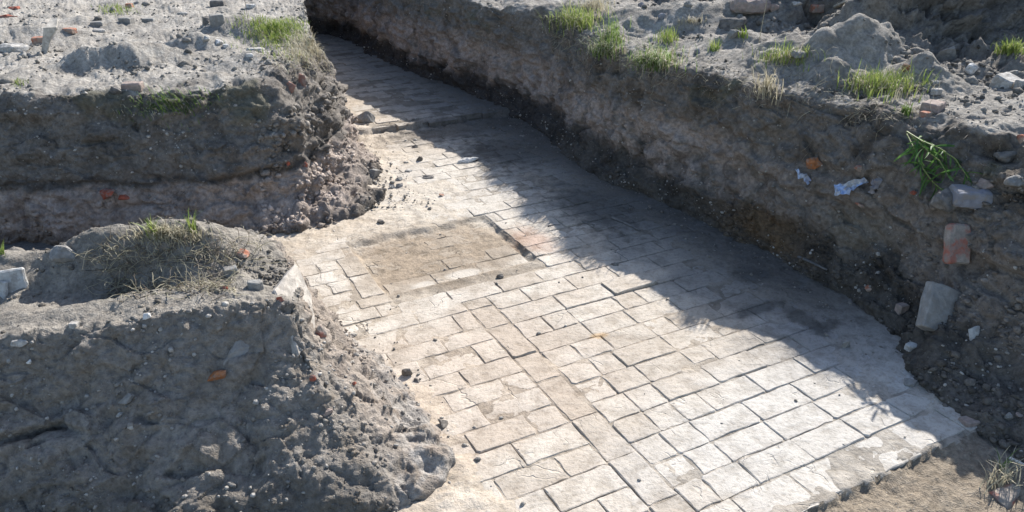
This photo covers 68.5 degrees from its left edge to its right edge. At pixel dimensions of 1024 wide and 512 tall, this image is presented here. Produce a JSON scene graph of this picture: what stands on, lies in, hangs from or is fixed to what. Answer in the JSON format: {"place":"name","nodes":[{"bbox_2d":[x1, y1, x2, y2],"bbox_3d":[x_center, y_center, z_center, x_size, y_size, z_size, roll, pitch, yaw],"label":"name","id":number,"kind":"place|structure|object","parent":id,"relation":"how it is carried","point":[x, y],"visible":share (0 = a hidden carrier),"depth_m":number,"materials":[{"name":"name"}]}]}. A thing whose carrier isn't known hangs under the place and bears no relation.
{"place":"outdoors","nodes":[
{"label":"outdoors","id":0,"kind":"place"},
{"bbox_2d":[0,0,384,244],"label":"bank","id":1,"kind":"structure","parent":0,"point":[275,94],"depth_m":5.16,"materials":[{"name":"soil"}]},
{"bbox_2d":[0,14,16,17],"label":"brick rubble","id":2,"kind":"object","parent":1,"relation":"on","point":[5,16],"visible":0.62,"depth_m":7.25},
{"bbox_2d":[0,42,30,52],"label":"stone","id":3,"kind":"object","parent":1,"relation":"on","point":[11,47],"visible":0.86,"depth_m":5.98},
{"bbox_2d":[13,76,25,87],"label":"grass tuft","id":4,"kind":"object","parent":1,"relation":"on","point":[17,81],"visible":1,"depth_m":5.11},
{"bbox_2d":[17,51,26,57],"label":"stone","id":5,"kind":"object","parent":1,"relation":"on","point":[23,54],"visible":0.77,"depth_m":5.83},
{"bbox_2d":[31,36,42,44],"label":"brick fragment","id":6,"kind":"object","parent":1,"relation":"on","point":[36,39],"visible":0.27,"depth_m":6.26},
{"bbox_2d":[41,17,57,53],"bbox_3d":[-3.688,-1.770,6.073,0.176,0.267,0.230,0,27,0],"label":"concrete slab","id":7,"kind":"object","parent":1,"relation":"on","point":[49,28],"visible":0.94,"depth_m":5.99,"materials":[{"name":"grey concrete"}]},
{"bbox_2d":[62,28,76,33],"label":"brick fragment","id":8,"kind":"object","parent":1,"relation":"on","point":[71,30],"visible":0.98,"depth_m":6.48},
{"bbox_2d":[90,21,104,27],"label":"stone","id":9,"kind":"object","parent":1,"relation":"on","point":[97,24],"visible":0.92,"depth_m":6.91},
{"bbox_2d":[92,28,105,32],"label":"stone","id":10,"kind":"object","parent":1,"relation":"on","point":[101,30],"visible":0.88,"depth_m":6.69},
{"bbox_2d":[99,188,114,199],"bbox_3d":[-2.698,-0.411,5.026,0.103,0.076,0.064,0,27,0],"label":"brick fragment","id":11,"kind":"object","parent":1,"relation":"on","point":[105,193],"visible":1,"depth_m":5.00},
{"bbox_2d":[110,85,122,93],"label":"stone","id":12,"kind":"object","parent":1,"relation":"on","point":[115,89],"visible":1,"depth_m":4.97,"materials":[{"name":"stone"}]},
{"bbox_2d":[91,3,142,15],"bbox_3d":[-4.115,-2.553,7.784,0.562,0.118,1.513,-11,29,-20],"label":"grass patch","id":13,"kind":"object","parent":1,"relation":"on","point":[117,6],"visible":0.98,"depth_m":7.81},
{"bbox_2d":[118,194,129,199],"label":"brick fragment","id":14,"kind":"object","parent":1,"relation":"on","point":[123,197],"visible":1,"depth_m":5.04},
{"bbox_2d":[118,17,134,23],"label":"stone","id":15,"kind":"object","parent":1,"relation":"on","point":[127,20],"visible":0.95,"depth_m":7.04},
{"bbox_2d":[121,81,143,91],"bbox_3d":[-2.544,-1.135,5.046,0.133,0.064,0.075,-2,27,-4],"label":"brick","id":16,"kind":"object","parent":1,"relation":"on","point":[134,85],"visible":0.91,"depth_m":5.02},
{"bbox_2d":[142,17,156,22],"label":"stone","id":17,"kind":"object","parent":1,"relation":"on","point":[149,19],"visible":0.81,"depth_m":7.16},
{"bbox_2d":[112,81,219,129],"bbox_3d":[-2.285,-1.002,5.048,0.746,0.302,0.279,-9,28,-17],"label":"grass tuft","id":18,"kind":"object","parent":1,"relation":"on","point":[166,103],"visible":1,"depth_m":5.00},
{"bbox_2d":[202,16,209,24],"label":"stone","id":19,"kind":"object","parent":1,"relation":"on","point":[205,20],"visible":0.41,"depth_m":6.50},
{"bbox_2d":[209,13,224,27],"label":"stone","id":20,"kind":"object","parent":1,"relation":"on","point":[216,19],"visible":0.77,"depth_m":6.38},
{"bbox_2d":[209,0,225,7],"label":"stone","id":21,"kind":"object","parent":1,"relation":"on","point":[214,3],"visible":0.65,"depth_m":8.09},
{"bbox_2d":[246,47,264,51],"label":"stone","id":22,"kind":"object","parent":1,"relation":"on","point":[254,48],"visible":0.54,"depth_m":5.88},
{"bbox_2d":[222,11,309,60],"bbox_3d":[-2.052,-1.923,6.341,0.752,0.252,1.879,-9,28,-18],"label":"grass patch","id":23,"kind":"object","parent":1,"relation":"on","point":[275,28],"visible":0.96,"depth_m":6.34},
{"bbox_2d":[286,81,295,92],"bbox_3d":[-1.593,-1.203,5.390,0.072,0.088,0.037,26,24,-12],"label":"brick fragment","id":24,"kind":"object","parent":1,"relation":"on","point":[291,86],"visible":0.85,"depth_m":5.38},
{"bbox_2d":[265,20,332,75],"bbox_3d":[-1.741,-1.661,6.121,0.521,0.374,1.616,-6,27,-11],"label":"grass tuft","id":25,"kind":"object","parent":1,"relation":"on","point":[311,48],"visible":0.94,"depth_m":6.02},
{"bbox_2d":[298,73,305,88],"bbox_3d":[-1.542,-1.278,5.534,0.060,0.128,0.032,0,27,0],"label":"brick fragment","id":26,"kind":"object","parent":1,"relation":"on","point":[301,79],"visible":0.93,"depth_m":5.52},
{"bbox_2d":[254,79,434,235],"bbox_3d":[-1.163,-0.880,5.867,1.270,0.886,2.036,0,27,0],"label":"corner rubble","id":27,"kind":"object","parent":1,"relation":"on","point":[275,216],"visible":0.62,"depth_m":5.41,"materials":[{"name":"stone"}]},
{"bbox_2d":[368,169,379,179],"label":"stone","id":28,"kind":"object","parent":1,"relation":"on","point":[374,172],"visible":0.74,"depth_m":6.10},
{"bbox_2d":[0,219,455,511],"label":"bank","id":29,"kind":"structure","parent":0,"point":[423,458],"depth_m":3.04,"materials":[{"name":"soil"}]},
{"bbox_2d":[0,240,4,254],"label":"grass tuft","id":30,"kind":"object","parent":29,"relation":"on","point":[2,250],"visible":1,"depth_m":3.56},
{"bbox_2d":[0,281,7,298],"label":"concrete slab","id":31,"kind":"structure","parent":29,"relation":"on","point":[3,289],"depth_m":3.40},
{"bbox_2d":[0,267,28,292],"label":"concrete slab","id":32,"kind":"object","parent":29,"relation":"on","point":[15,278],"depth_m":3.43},
{"bbox_2d":[10,339,27,346],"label":"stone","id":33,"kind":"object","parent":29,"relation":"on","point":[19,343],"visible":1,"depth_m":3.01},
{"bbox_2d":[49,245,75,261],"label":"stone","id":34,"kind":"object","parent":29,"relation":"on","point":[61,253],"visible":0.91,"depth_m":3.47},
{"bbox_2d":[68,321,79,328],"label":"pebble","id":35,"kind":"object","parent":29,"relation":"on","point":[73,324],"visible":1,"depth_m":3.07,"materials":[{"name":"stone"}]},
{"bbox_2d":[118,393,133,403],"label":"stone","id":36,"kind":"object","parent":29,"relation":"on","point":[127,398],"visible":1,"depth_m":2.99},
{"bbox_2d":[130,216,163,239],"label":"grass tuft","id":37,"kind":"object","parent":29,"relation":"on","point":[148,225],"visible":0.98,"depth_m":3.46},
{"bbox_2d":[143,313,150,319],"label":"pebble","id":38,"kind":"object","parent":29,"relation":"on","point":[146,316],"visible":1,"depth_m":3.07,"materials":[{"name":"white stone"}]},
{"bbox_2d":[113,216,230,250],"bbox_3d":[-1.572,-0.110,3.465,0.509,0.157,0.150,0,27,0],"label":"grass tuft","id":39,"kind":"object","parent":29,"relation":"on","point":[169,231],"visible":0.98,"depth_m":3.47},
{"bbox_2d":[174,210,202,233],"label":"grass tuft","id":40,"kind":"object","parent":29,"relation":"on","point":[193,227],"visible":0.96,"depth_m":3.48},
{"bbox_2d":[207,370,225,380],"bbox_3d":[-1.204,0.486,3.077,0.092,0.043,0.055,-10,-3,5],"label":"brick fragment","id":41,"kind":"object","parent":29,"relation":"on","point":[217,375],"visible":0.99,"depth_m":3.06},
{"bbox_2d":[223,265,237,277],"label":"stone","id":42,"kind":"object","parent":29,"relation":"on","point":[228,272],"visible":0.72,"depth_m":3.38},
{"bbox_2d":[223,340,248,365],"bbox_3d":[-1.137,0.408,3.113,0.069,0.134,0.043,31,-21,-15],"label":"stone","id":43,"kind":"object","parent":29,"relation":"on","point":[239,348],"visible":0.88,"depth_m":3.10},
{"bbox_2d":[235,249,249,257],"bbox_3d":[-1.254,-0.009,3.513,0.069,0.038,0.056,11,29,20],"label":"brick fragment","id":44,"kind":"object","parent":29,"relation":"on","point":[246,253],"visible":0.89,"depth_m":3.50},
{"bbox_2d":[247,279,263,290],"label":"stone","id":45,"kind":"object","parent":29,"relation":"on","point":[257,284],"visible":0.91,"depth_m":3.27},
{"bbox_2d":[272,264,314,357],"bbox_3d":[-0.972,0.246,3.321,0.213,0.248,0.459,0,27,0],"label":"plaster slab","id":46,"kind":"object","parent":29,"relation":"on","point":[290,281],"depth_m":3.36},
{"bbox_2d":[315,324,326,337],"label":"stone","id":47,"kind":"object","parent":29,"relation":"on","point":[320,331],"visible":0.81,"depth_m":3.32,"materials":[{"name":"stone"}]},
{"bbox_2d":[323,408,332,416],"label":"stone","id":48,"kind":"object","parent":29,"relation":"on","point":[328,411],"visible":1,"depth_m":3.05,"materials":[{"name":"stone"}]},
{"bbox_2d":[73,17,935,305],"bbox_3d":[-1.892,-1.611,6.819,4.658,1.163,9.531,-18,32,-32],"label":"dry straw","id":49,"kind":"object","parent":29,"relation":"on","point":[166,284],"visible":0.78,"depth_m":3.46,"materials":[{"name":"beige plant"}]},
{"bbox_2d":[0,0,1023,511],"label":"soil crumbs","id":50,"kind":"object","parent":29,"relation":"on","point":[278,274],"visible":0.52,"depth_m":4.62,"materials":[{"name":"soil"}]},
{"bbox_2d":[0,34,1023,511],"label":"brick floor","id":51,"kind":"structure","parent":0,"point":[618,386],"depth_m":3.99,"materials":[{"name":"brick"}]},
{"bbox_2d":[356,111,374,122],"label":"stone","id":52,"kind":"object","parent":51,"relation":"on","point":[366,117],"visible":0.76,"depth_m":7.35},
{"bbox_2d":[402,368,412,375],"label":"clod","id":53,"kind":"object","parent":51,"relation":"on","point":[406,371],"visible":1,"depth_m":3.71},
{"bbox_2d":[423,175,433,178],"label":"stone","id":54,"kind":"object","parent":51,"relation":"on","point":[428,176],"visible":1,"depth_m":6.18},
{"bbox_2d":[438,419,447,427],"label":"clod","id":55,"kind":"object","parent":51,"relation":"on","point":[443,423],"visible":1,"depth_m":3.38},
{"bbox_2d":[458,157,477,162],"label":"stone","id":56,"kind":"object","parent":51,"relation":"on","point":[467,160],"visible":0.87,"depth_m":6.52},
{"bbox_2d":[298,107,948,511],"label":"floor crumbs","id":57,"kind":"object","parent":51,"relation":"on","point":[476,459],"visible":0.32,"depth_m":4.67,"materials":[{"name":"soil"}]},
{"bbox_2d":[611,216,640,230],"bbox_3d":[0.813,-0.230,5.353,0.031,0.016,0.294,-18,32,-31],"label":"stick","id":58,"kind":"object","parent":51,"relation":"on","point":[614,218],"visible":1,"depth_m":5.36,"materials":[{"name":"wood"}]},
{"bbox_2d":[841,339,849,347],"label":"stone","id":59,"kind":"object","parent":51,"relation":"on","point":[845,343],"visible":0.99,"depth_m":3.94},
{"bbox_2d":[904,378,917,386],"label":"stone","id":60,"kind":"object","parent":51,"relation":"on","point":[910,382],"visible":1,"depth_m":3.65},
{"bbox_2d":[958,416,980,426],"bbox_3d":[2.065,0.753,3.403,0.074,0.043,0.058,-5,27,-10],"label":"brick fragment","id":61,"kind":"object","parent":51,"relation":"on","point":[966,421],"visible":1,"depth_m":3.38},
{"bbox_2d":[980,446,1023,493],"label":"grass tuft","id":62,"kind":"object","parent":51,"relation":"on","point":[1003,477],"visible":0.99,"depth_m":3.08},
{"bbox_2d":[989,484,1020,508],"bbox_3d":[2.007,0.974,3.035,0.139,0.061,0.110,-9,40,-18],"label":"stone","id":63,"kind":"object","parent":51,"relation":"on","point":[1006,496],"visible":0.98,"depth_m":3.02,"materials":[{"name":"stone"}]},
{"bbox_2d":[995,448,1018,470],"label":"grass tuft","id":64,"kind":"object","parent":51,"relation":"on","point":[1002,464],"visible":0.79,"depth_m":3.14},
{"bbox_2d":[304,0,1023,462],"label":"bank","id":65,"kind":"structure","parent":0,"point":[724,130],"depth_m":5.06,"materials":[{"name":"soil"}]},
{"bbox_2d":[2,23,1010,303],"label":"dead roots","id":66,"kind":"object","parent":65,"relation":"on","point":[322,79],"visible":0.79,"depth_m":4.27,"materials":[{"name":"plant"}]},
{"bbox_2d":[0,0,1023,97],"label":"clods","id":67,"kind":"object","parent":65,"relation":"on","point":[947,4],"visible":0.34,"depth_m":5.55,"materials":[{"name":"soil"}]},
{"bbox_2d":[0,0,1023,511],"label":"mortar specks","id":68,"kind":"object","parent":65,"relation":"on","point":[130,426],"visible":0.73,"depth_m":3.21,"materials":[{"name":"stone"}]},
{"bbox_2d":[538,1,616,36],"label":"grass tuft","id":69,"kind":"object","parent":65,"relation":"on","point":[580,19],"visible":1,"depth_m":6.77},
{"bbox_2d":[567,0,622,16],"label":"grass tuft","id":70,"kind":"object","parent":65,"relation":"on","point":[600,5],"visible":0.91,"depth_m":7.04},
{"bbox_2d":[577,31,630,62],"bbox_3d":[0.729,-1.710,6.171,0.293,0.348,0.973,-18,32,-32],"label":"grass tuft","id":71,"kind":"object","parent":65,"relation":"on","point":[602,50],"visible":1,"depth_m":6.10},
{"bbox_2d":[592,13,630,46],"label":"grass tuft","id":72,"kind":"object","parent":65,"relation":"on","point":[610,35],"visible":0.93,"depth_m":6.25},
{"bbox_2d":[626,37,697,78],"bbox_3d":[1.218,-1.522,5.708,0.712,0.312,0.851,-21,34,-36],"label":"grass tuft","id":73,"kind":"object","parent":65,"relation":"on","point":[660,62],"visible":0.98,"depth_m":5.59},
{"bbox_2d":[653,24,679,45],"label":"grass tuft","id":74,"kind":"object","parent":65,"relation":"on","point":[668,35],"visible":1,"depth_m":6.15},
{"bbox_2d":[684,1,692,6],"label":"stone","id":75,"kind":"object","parent":65,"relation":"on","point":[687,3],"visible":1,"depth_m":6.47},
{"bbox_2d":[675,14,705,25],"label":"grass tuft","id":76,"kind":"object","parent":65,"relation":"on","point":[688,19],"visible":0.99,"depth_m":6.41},
{"bbox_2d":[707,36,722,51],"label":"grass tuft","id":77,"kind":"object","parent":65,"relation":"on","point":[712,46],"visible":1,"depth_m":5.84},
{"bbox_2d":[719,16,747,31],"bbox_3d":[1.888,-1.979,6.431,0.244,0.147,0.166,4,27,7],"label":"stone","id":78,"kind":"object","parent":65,"relation":"on","point":[735,23],"visible":0.85,"depth_m":6.37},
{"bbox_2d":[727,29,739,38],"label":"stone","id":79,"kind":"object","parent":65,"relation":"on","point":[732,33],"visible":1,"depth_m":5.91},
{"bbox_2d":[738,26,747,41],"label":"grass tuft","id":80,"kind":"object","parent":65,"relation":"on","point":[743,33],"visible":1,"depth_m":5.91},
{"bbox_2d":[730,0,770,13],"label":"stone","id":81,"kind":"object","parent":65,"relation":"on","point":[749,6],"visible":0.95,"depth_m":6.45,"materials":[{"name":"stone"}]},
{"bbox_2d":[747,65,783,104],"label":"grass tuft","id":82,"kind":"object","parent":65,"relation":"on","point":[767,83],"visible":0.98,"depth_m":4.82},
{"bbox_2d":[770,3,778,11],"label":"stone","id":83,"kind":"object","parent":65,"relation":"on","point":[774,7],"visible":1,"depth_m":6.47,"materials":[{"name":"stone"}]},
{"bbox_2d":[742,37,837,71],"bbox_3d":[1.849,-1.371,5.089,0.295,0.226,0.726,-13,29,-24],"label":"grass tuft","id":84,"kind":"object","parent":65,"relation":"on","point":[785,57],"visible":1,"depth_m":5.08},
{"bbox_2d":[791,50,806,58],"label":"stone","id":85,"kind":"object","parent":65,"relation":"on","point":[796,55],"visible":0.91,"depth_m":4.99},
{"bbox_2d":[795,169,810,184],"bbox_3d":[1.834,-0.471,4.692,0.160,0.149,0.065,0,27,0],"label":"plastic scrap","id":86,"kind":"object","parent":65,"relation":"hanging from","point":[806,178],"visible":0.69,"depth_m":4.67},
{"bbox_2d":[797,255,827,270],"bbox_3d":[1.846,0.043,4.644,0.044,0.039,0.236,-11,29,-21],"label":"stick","id":87,"kind":"object","parent":65,"relation":"on","point":[810,261],"visible":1,"depth_m":4.62,"materials":[{"name":"wood"}]},
{"bbox_2d":[806,157,822,168],"bbox_3d":[1.867,-0.577,4.665,0.101,0.083,0.075,0,27,0],"label":"brick fragment","id":88,"kind":"object","parent":65,"relation":"on","point":[812,163],"visible":1,"depth_m":4.64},
{"bbox_2d":[809,4,824,12],"bbox_3d":[2.646,-2.154,6.547,0.113,0.072,0.092,-5,27,-10],"label":"brick","id":89,"kind":"object","parent":65,"relation":"on","point":[814,8],"visible":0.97,"depth_m":6.51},
{"bbox_2d":[833,0,845,7],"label":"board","id":90,"kind":"object","parent":65,"relation":"on","point":[840,4],"visible":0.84,"depth_m":6.29,"materials":[{"name":"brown wood"}]},
{"bbox_2d":[834,178,868,195],"bbox_3d":[1.984,-0.408,4.409,0.183,0.122,0.083,12,29,22],"label":"plastic scrap","id":91,"kind":"object","parent":65,"relation":"hanging from","point":[848,187],"visible":1,"depth_m":4.41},
{"bbox_2d":[854,165,861,171],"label":"brick fragment","id":92,"kind":"object","parent":65,"relation":"on","point":[858,168],"visible":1,"depth_m":4.38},
{"bbox_2d":[868,175,881,193],"bbox_3d":[2.087,-0.418,4.347,0.069,0.110,0.094,0,27,0],"label":"rag","id":93,"kind":"object","parent":65,"relation":"on","point":[875,183],"visible":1,"depth_m":4.33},
{"bbox_2d":[837,59,940,103],"bbox_3d":[2.341,-1.093,4.675,0.614,0.232,0.492,-12,29,-22],"label":"grass tuft","id":94,"kind":"object","parent":65,"relation":"on","point":[881,82],"visible":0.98,"depth_m":4.70,"materials":[{"name":"plant"}]},
{"bbox_2d":[894,302,909,314],"bbox_3d":[2.125,0.291,4.104,0.059,0.068,0.047,-8,28,-15],"label":"brick fragment","id":95,"kind":"object","parent":65,"relation":"on","point":[901,308],"visible":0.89,"depth_m":4.08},
{"bbox_2d":[894,102,914,117],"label":"grass tuft","id":96,"kind":"object","parent":65,"relation":"on","point":[906,109],"visible":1,"depth_m":4.35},
{"bbox_2d":[901,63,909,71],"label":"brick fragment","id":97,"kind":"object","parent":65,"relation":"on","point":[907,66],"visible":0.81,"depth_m":4.83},
{"bbox_2d":[904,341,917,351],"bbox_3d":[2.034,0.463,3.833,0.062,0.041,0.051,-20,33,-35],"label":"shard","id":98,"kind":"object","parent":65,"relation":"on","point":[910,346],"visible":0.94,"depth_m":3.82,"materials":[{"name":"ceramic"}]},
{"bbox_2d":[918,110,931,117],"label":"brick fragment","id":99,"kind":"object","parent":65,"relation":"on","point":[925,114],"visible":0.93,"depth_m":4.27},
{"bbox_2d":[920,99,946,114],"bbox_3d":[2.430,-0.851,4.348,0.122,0.085,0.101,-21,33,-35],"label":"brick","id":100,"kind":"object","parent":65,"relation":"on","point":[938,106],"visible":0.59,"depth_m":4.31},
{"bbox_2d":[930,80,941,85],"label":"stone","id":101,"kind":"object","parent":65,"relation":"on","point":[935,82],"visible":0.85,"depth_m":4.68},
{"bbox_2d":[930,88,942,94],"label":"stone","id":102,"kind":"object","parent":65,"relation":"on","point":[936,91],"visible":1,"depth_m":4.63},
{"bbox_2d":[893,131,981,198],"bbox_3d":[2.285,-0.464,4.054,0.246,0.284,0.507,-11,29,-20],"label":"hanging weed","id":103,"kind":"object","parent":65,"relation":"hanging from","point":[933,152],"visible":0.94,"depth_m":4.06,"materials":[{"name":"green plant"}]},
{"bbox_2d":[916,281,961,330],"bbox_3d":[2.233,0.297,3.850,0.315,0.263,0.076,22,-10,-11],"label":"stone","id":104,"kind":"object","parent":65,"relation":"on","point":[937,303],"visible":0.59,"depth_m":3.81,"materials":[{"name":"stone"}]},
{"bbox_2d":[929,187,956,211],"bbox_3d":[2.266,-0.291,3.932,0.168,0.116,0.126,-5,27,-10],"label":"stone","id":105,"kind":"object","parent":65,"relation":"on","point":[942,200],"visible":0.88,"depth_m":3.89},
{"bbox_2d":[863,168,1023,457],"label":"rubble","id":106,"kind":"object","parent":65,"relation":"on","point":[971,381],"visible":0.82,"depth_m":3.64,"materials":[{"name":"stone"}]},
{"bbox_2d":[935,46,956,61],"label":"stone","id":107,"kind":"object","parent":65,"relation":"on","point":[947,54],"visible":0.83,"depth_m":5.27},
{"bbox_2d":[942,223,970,263],"bbox_3d":[2.292,-0.062,3.872,0.134,0.212,0.054,3,1,-2],"label":"brick","id":108,"kind":"object","parent":65,"relation":"on","point":[956,250],"visible":0.98,"depth_m":3.85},
{"bbox_2d":[949,184,992,208],"bbox_3d":[2.366,-0.306,3.883,0.188,0.096,0.133,5,27,10],"label":"stone","id":109,"kind":"object","parent":65,"relation":"on","point":[965,196],"visible":0.94,"depth_m":3.83,"materials":[{"name":"stone"}]},
{"bbox_2d":[964,63,977,74],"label":"stone","id":110,"kind":"object","parent":65,"relation":"on","point":[970,68],"visible":0.93,"depth_m":4.95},
{"bbox_2d":[968,326,980,340],"bbox_3d":[2.258,0.378,3.668,0.076,0.073,0.020,-8,-1,-15],"label":"shard","id":111,"kind":"object","parent":65,"relation":"on","point":[974,331],"visible":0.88,"depth_m":3.66,"materials":[{"name":"ceramic"}]},
{"bbox_2d":[976,178,993,188],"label":"stone","id":112,"kind":"object","parent":65,"relation":"on","point":[982,183],"visible":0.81,"depth_m":3.86,"materials":[{"name":"stone"}]},
{"bbox_2d":[989,72,1020,88],"bbox_3d":[3.138,-1.091,4.795,0.152,0.123,0.122,-17,48,-30],"label":"stone","id":113,"kind":"object","parent":65,"relation":"on","point":[1005,80],"visible":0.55,"depth_m":4.75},
{"bbox_2d":[993,151,1016,163],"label":"stone","id":114,"kind":"object","parent":65,"relation":"on","point":[1006,157],"visible":0.88,"depth_m":3.85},
{"bbox_2d":[990,36,1023,58],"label":"grass tuft","id":115,"kind":"object","parent":65,"relation":"on","point":[1009,49],"visible":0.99,"depth_m":5.08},
{"bbox_2d":[1005,412,1012,419],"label":"stone","id":116,"kind":"object","parent":65,"relation":"on","point":[1008,415],"visible":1,"depth_m":3.35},
{"bbox_2d":[1004,175,1023,186],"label":"stone","id":117,"kind":"object","parent":65,"relation":"on","point":[1015,180],"visible":0.97,"depth_m":3.69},
{"bbox_2d":[1013,79,1023,89],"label":"stone","id":118,"kind":"object","parent":65,"relation":"on","point":[1019,83],"visible":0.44,"depth_m":4.66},
{"bbox_2d":[1017,134,1023,143],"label":"brick fragment","id":119,"kind":"object","parent":65,"relation":"on","point":[1020,138],"visible":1,"depth_m":3.85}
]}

